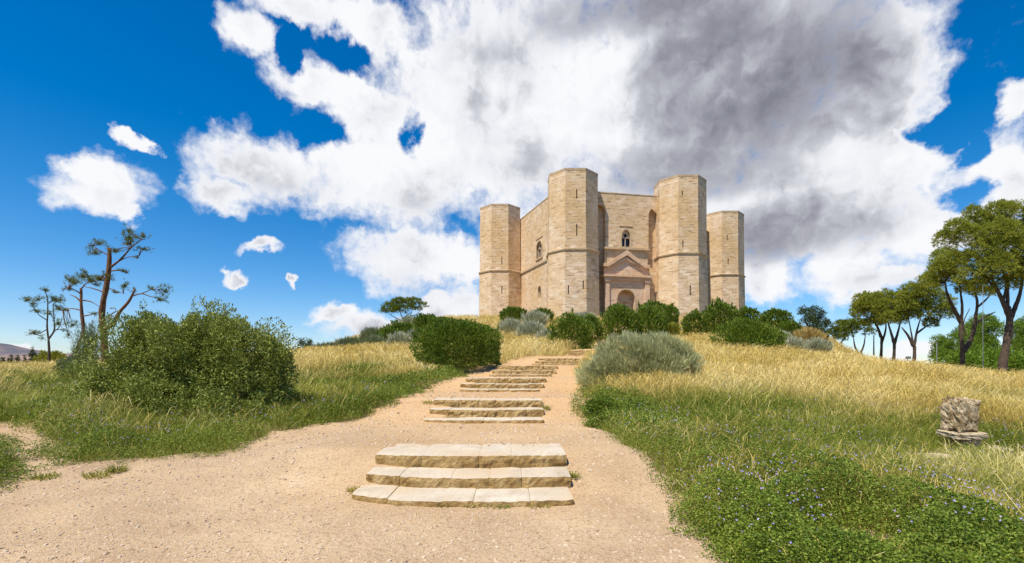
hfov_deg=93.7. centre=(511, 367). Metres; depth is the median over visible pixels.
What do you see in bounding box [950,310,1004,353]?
broadleaf tree
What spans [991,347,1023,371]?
hedge bush
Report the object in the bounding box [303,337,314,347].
distant tree
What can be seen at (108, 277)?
pine tree
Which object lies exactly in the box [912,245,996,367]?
umbrella pine
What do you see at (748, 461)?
wildflowers
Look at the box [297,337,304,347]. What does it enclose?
distant tree
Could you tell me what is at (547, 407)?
weed tuft
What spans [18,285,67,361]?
pine tree
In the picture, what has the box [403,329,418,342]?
silvery shrub
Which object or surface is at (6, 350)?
hills
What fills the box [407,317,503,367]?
round shrub
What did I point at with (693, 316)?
round shrub
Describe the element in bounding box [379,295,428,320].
umbrella pine
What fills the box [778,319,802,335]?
round shrub
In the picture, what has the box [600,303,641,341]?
round shrub
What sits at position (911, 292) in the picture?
umbrella pine
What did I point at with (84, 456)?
weed tuft
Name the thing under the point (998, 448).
flat stone
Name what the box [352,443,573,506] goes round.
stone steps
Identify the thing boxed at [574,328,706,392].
silvery bush
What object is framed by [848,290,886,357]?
umbrella pine
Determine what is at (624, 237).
window
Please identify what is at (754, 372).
meadow grass
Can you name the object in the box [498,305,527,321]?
round shrub
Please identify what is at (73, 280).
pine tree
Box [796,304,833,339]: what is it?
oak tree
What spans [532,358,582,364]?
stone steps
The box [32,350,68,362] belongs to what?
bush
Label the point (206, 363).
wild bush
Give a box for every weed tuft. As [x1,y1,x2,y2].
[29,470,61,480]
[64,452,104,459]
[81,467,112,479]
[101,462,128,472]
[346,485,359,493]
[484,503,512,508]
[525,503,553,508]
[541,404,551,409]
[567,469,582,478]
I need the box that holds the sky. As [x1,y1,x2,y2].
[0,0,1023,363]
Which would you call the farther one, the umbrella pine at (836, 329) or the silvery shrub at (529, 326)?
the umbrella pine at (836, 329)
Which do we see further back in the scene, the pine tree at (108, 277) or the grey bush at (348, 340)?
the grey bush at (348, 340)
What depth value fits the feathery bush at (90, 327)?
19.86 m
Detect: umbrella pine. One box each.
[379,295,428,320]
[825,319,850,343]
[837,317,877,351]
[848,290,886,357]
[867,287,918,358]
[891,281,958,361]
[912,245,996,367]
[931,198,1023,371]
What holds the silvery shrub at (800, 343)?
on the ground at (426, 386)
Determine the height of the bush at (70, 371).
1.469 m
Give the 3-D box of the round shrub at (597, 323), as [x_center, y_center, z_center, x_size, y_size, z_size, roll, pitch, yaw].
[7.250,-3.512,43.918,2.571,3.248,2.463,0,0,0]
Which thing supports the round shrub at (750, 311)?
on the ground at (426, 386)
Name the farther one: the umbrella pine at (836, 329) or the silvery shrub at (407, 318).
the umbrella pine at (836, 329)
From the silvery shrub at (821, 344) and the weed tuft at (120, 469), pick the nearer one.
the weed tuft at (120, 469)
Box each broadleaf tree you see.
[927,328,976,364]
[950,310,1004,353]
[1009,315,1023,365]
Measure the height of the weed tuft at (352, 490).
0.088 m
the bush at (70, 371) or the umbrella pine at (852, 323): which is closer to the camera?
the bush at (70, 371)
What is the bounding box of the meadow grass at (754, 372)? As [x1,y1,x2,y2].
[0,314,1023,562]
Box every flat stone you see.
[907,453,955,461]
[981,445,1013,455]
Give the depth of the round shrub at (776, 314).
57.10 m
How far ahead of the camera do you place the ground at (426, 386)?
10.45 m
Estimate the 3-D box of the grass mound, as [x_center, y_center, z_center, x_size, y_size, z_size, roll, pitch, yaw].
[32.045,-2.905,51.862,4.130,3.660,3.836,0,0,0]
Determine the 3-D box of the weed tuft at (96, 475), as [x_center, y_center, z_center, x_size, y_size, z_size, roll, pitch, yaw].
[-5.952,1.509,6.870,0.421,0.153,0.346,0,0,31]
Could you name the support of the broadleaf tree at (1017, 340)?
on the ground at (426, 386)
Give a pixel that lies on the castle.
(576, 240)
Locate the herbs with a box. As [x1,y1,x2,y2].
[0,359,1023,562]
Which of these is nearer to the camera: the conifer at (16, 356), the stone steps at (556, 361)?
the stone steps at (556, 361)
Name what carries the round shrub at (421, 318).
on the ground at (426, 386)
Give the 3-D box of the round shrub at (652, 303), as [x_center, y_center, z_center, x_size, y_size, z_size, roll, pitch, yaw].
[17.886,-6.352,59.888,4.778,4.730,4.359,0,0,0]
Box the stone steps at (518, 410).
[424,397,543,423]
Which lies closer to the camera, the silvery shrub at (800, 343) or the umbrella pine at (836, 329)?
the silvery shrub at (800, 343)
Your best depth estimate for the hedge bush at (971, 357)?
49.11 m
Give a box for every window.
[535,235,542,260]
[619,225,632,247]
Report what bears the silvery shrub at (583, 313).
on the ground at (426, 386)
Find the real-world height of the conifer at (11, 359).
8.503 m
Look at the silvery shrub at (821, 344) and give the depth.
46.28 m
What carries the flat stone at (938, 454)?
on the ground at (426, 386)
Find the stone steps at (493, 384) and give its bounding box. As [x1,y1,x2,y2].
[459,377,545,391]
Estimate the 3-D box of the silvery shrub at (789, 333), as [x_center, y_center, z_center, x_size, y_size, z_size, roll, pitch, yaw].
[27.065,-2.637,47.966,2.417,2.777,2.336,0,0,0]
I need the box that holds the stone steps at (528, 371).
[489,365,557,376]
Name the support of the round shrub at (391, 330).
on the ground at (426, 386)
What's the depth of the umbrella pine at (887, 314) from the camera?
61.77 m
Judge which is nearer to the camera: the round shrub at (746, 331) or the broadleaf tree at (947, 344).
the round shrub at (746, 331)
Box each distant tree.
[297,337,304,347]
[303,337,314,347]
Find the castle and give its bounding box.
[479,168,745,318]
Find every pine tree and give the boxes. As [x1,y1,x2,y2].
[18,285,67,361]
[60,267,103,359]
[83,223,174,364]
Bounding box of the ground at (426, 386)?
[1,320,1022,556]
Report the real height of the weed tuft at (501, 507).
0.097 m
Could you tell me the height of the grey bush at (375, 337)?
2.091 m
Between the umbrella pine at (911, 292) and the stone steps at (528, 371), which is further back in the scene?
the umbrella pine at (911, 292)
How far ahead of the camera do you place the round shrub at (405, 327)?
51.28 m
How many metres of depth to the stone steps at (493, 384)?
17.41 m
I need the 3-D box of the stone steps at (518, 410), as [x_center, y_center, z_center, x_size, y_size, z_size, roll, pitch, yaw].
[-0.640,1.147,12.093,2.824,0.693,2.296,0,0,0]
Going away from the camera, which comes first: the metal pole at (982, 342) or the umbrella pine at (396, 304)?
the metal pole at (982, 342)
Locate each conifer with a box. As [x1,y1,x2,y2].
[6,354,13,363]
[13,354,20,362]
[27,347,35,361]
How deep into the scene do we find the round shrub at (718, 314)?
59.10 m
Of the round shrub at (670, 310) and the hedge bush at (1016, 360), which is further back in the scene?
the round shrub at (670, 310)
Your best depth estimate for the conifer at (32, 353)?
149.76 m
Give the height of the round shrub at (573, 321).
3.952 m
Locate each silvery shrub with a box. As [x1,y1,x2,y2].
[385,330,410,345]
[398,314,417,324]
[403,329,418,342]
[496,316,522,333]
[513,319,545,337]
[520,309,549,325]
[535,328,556,339]
[574,310,597,317]
[778,329,793,346]
[781,336,812,350]
[805,336,833,352]
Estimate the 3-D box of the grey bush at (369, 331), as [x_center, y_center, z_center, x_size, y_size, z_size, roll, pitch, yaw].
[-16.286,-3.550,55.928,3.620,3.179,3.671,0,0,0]
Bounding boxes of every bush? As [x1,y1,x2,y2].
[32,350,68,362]
[51,359,109,380]
[55,315,100,372]
[66,294,300,424]
[308,342,335,348]
[333,335,358,346]
[356,326,381,343]
[362,333,384,344]
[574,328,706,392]
[579,394,653,417]
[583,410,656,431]
[666,322,680,337]
[930,348,992,370]
[969,344,1014,371]
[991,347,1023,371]
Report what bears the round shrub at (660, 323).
on the ground at (426, 386)
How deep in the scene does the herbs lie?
5.29 m
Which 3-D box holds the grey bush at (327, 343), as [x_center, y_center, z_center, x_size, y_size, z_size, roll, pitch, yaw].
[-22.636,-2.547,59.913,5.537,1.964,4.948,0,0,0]
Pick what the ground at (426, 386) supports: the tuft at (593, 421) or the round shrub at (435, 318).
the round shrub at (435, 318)
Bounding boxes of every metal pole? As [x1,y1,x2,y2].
[873,335,874,356]
[982,287,983,367]
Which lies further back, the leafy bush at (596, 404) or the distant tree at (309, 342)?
the distant tree at (309, 342)
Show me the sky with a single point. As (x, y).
(311, 165)
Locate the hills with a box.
[0,343,100,363]
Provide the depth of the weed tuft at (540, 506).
5.72 m
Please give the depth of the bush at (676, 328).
49.68 m
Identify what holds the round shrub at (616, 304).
on the ground at (426, 386)
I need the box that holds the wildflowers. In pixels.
[3,380,1023,551]
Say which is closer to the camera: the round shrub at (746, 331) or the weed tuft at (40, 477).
the weed tuft at (40, 477)
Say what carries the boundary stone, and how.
on the ground at (426, 386)
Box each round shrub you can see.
[375,327,400,341]
[380,319,418,339]
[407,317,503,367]
[412,313,436,328]
[428,316,453,328]
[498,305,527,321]
[531,307,553,321]
[546,308,595,349]
[581,313,603,345]
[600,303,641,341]
[604,303,631,335]
[627,300,668,335]
[636,299,671,330]
[661,303,679,332]
[680,308,710,334]
[701,296,739,332]
[708,316,780,351]
[734,305,761,323]
[753,322,788,349]
[758,307,794,327]
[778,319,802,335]
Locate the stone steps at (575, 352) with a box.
[564,350,590,355]
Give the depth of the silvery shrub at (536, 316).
65.18 m
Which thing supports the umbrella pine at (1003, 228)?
on the ground at (426, 386)
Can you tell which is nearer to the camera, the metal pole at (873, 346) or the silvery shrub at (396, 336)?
the silvery shrub at (396, 336)
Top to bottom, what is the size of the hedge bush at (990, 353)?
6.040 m
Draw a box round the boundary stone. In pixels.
[936,396,988,452]
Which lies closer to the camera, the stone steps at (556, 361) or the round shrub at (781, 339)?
the stone steps at (556, 361)
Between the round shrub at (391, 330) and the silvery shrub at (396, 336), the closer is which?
the silvery shrub at (396, 336)
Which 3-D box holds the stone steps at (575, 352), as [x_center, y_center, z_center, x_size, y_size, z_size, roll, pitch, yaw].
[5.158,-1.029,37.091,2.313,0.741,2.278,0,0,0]
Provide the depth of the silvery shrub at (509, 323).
59.21 m
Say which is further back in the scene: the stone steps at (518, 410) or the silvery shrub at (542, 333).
the silvery shrub at (542, 333)
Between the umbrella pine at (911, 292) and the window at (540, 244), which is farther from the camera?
the window at (540, 244)

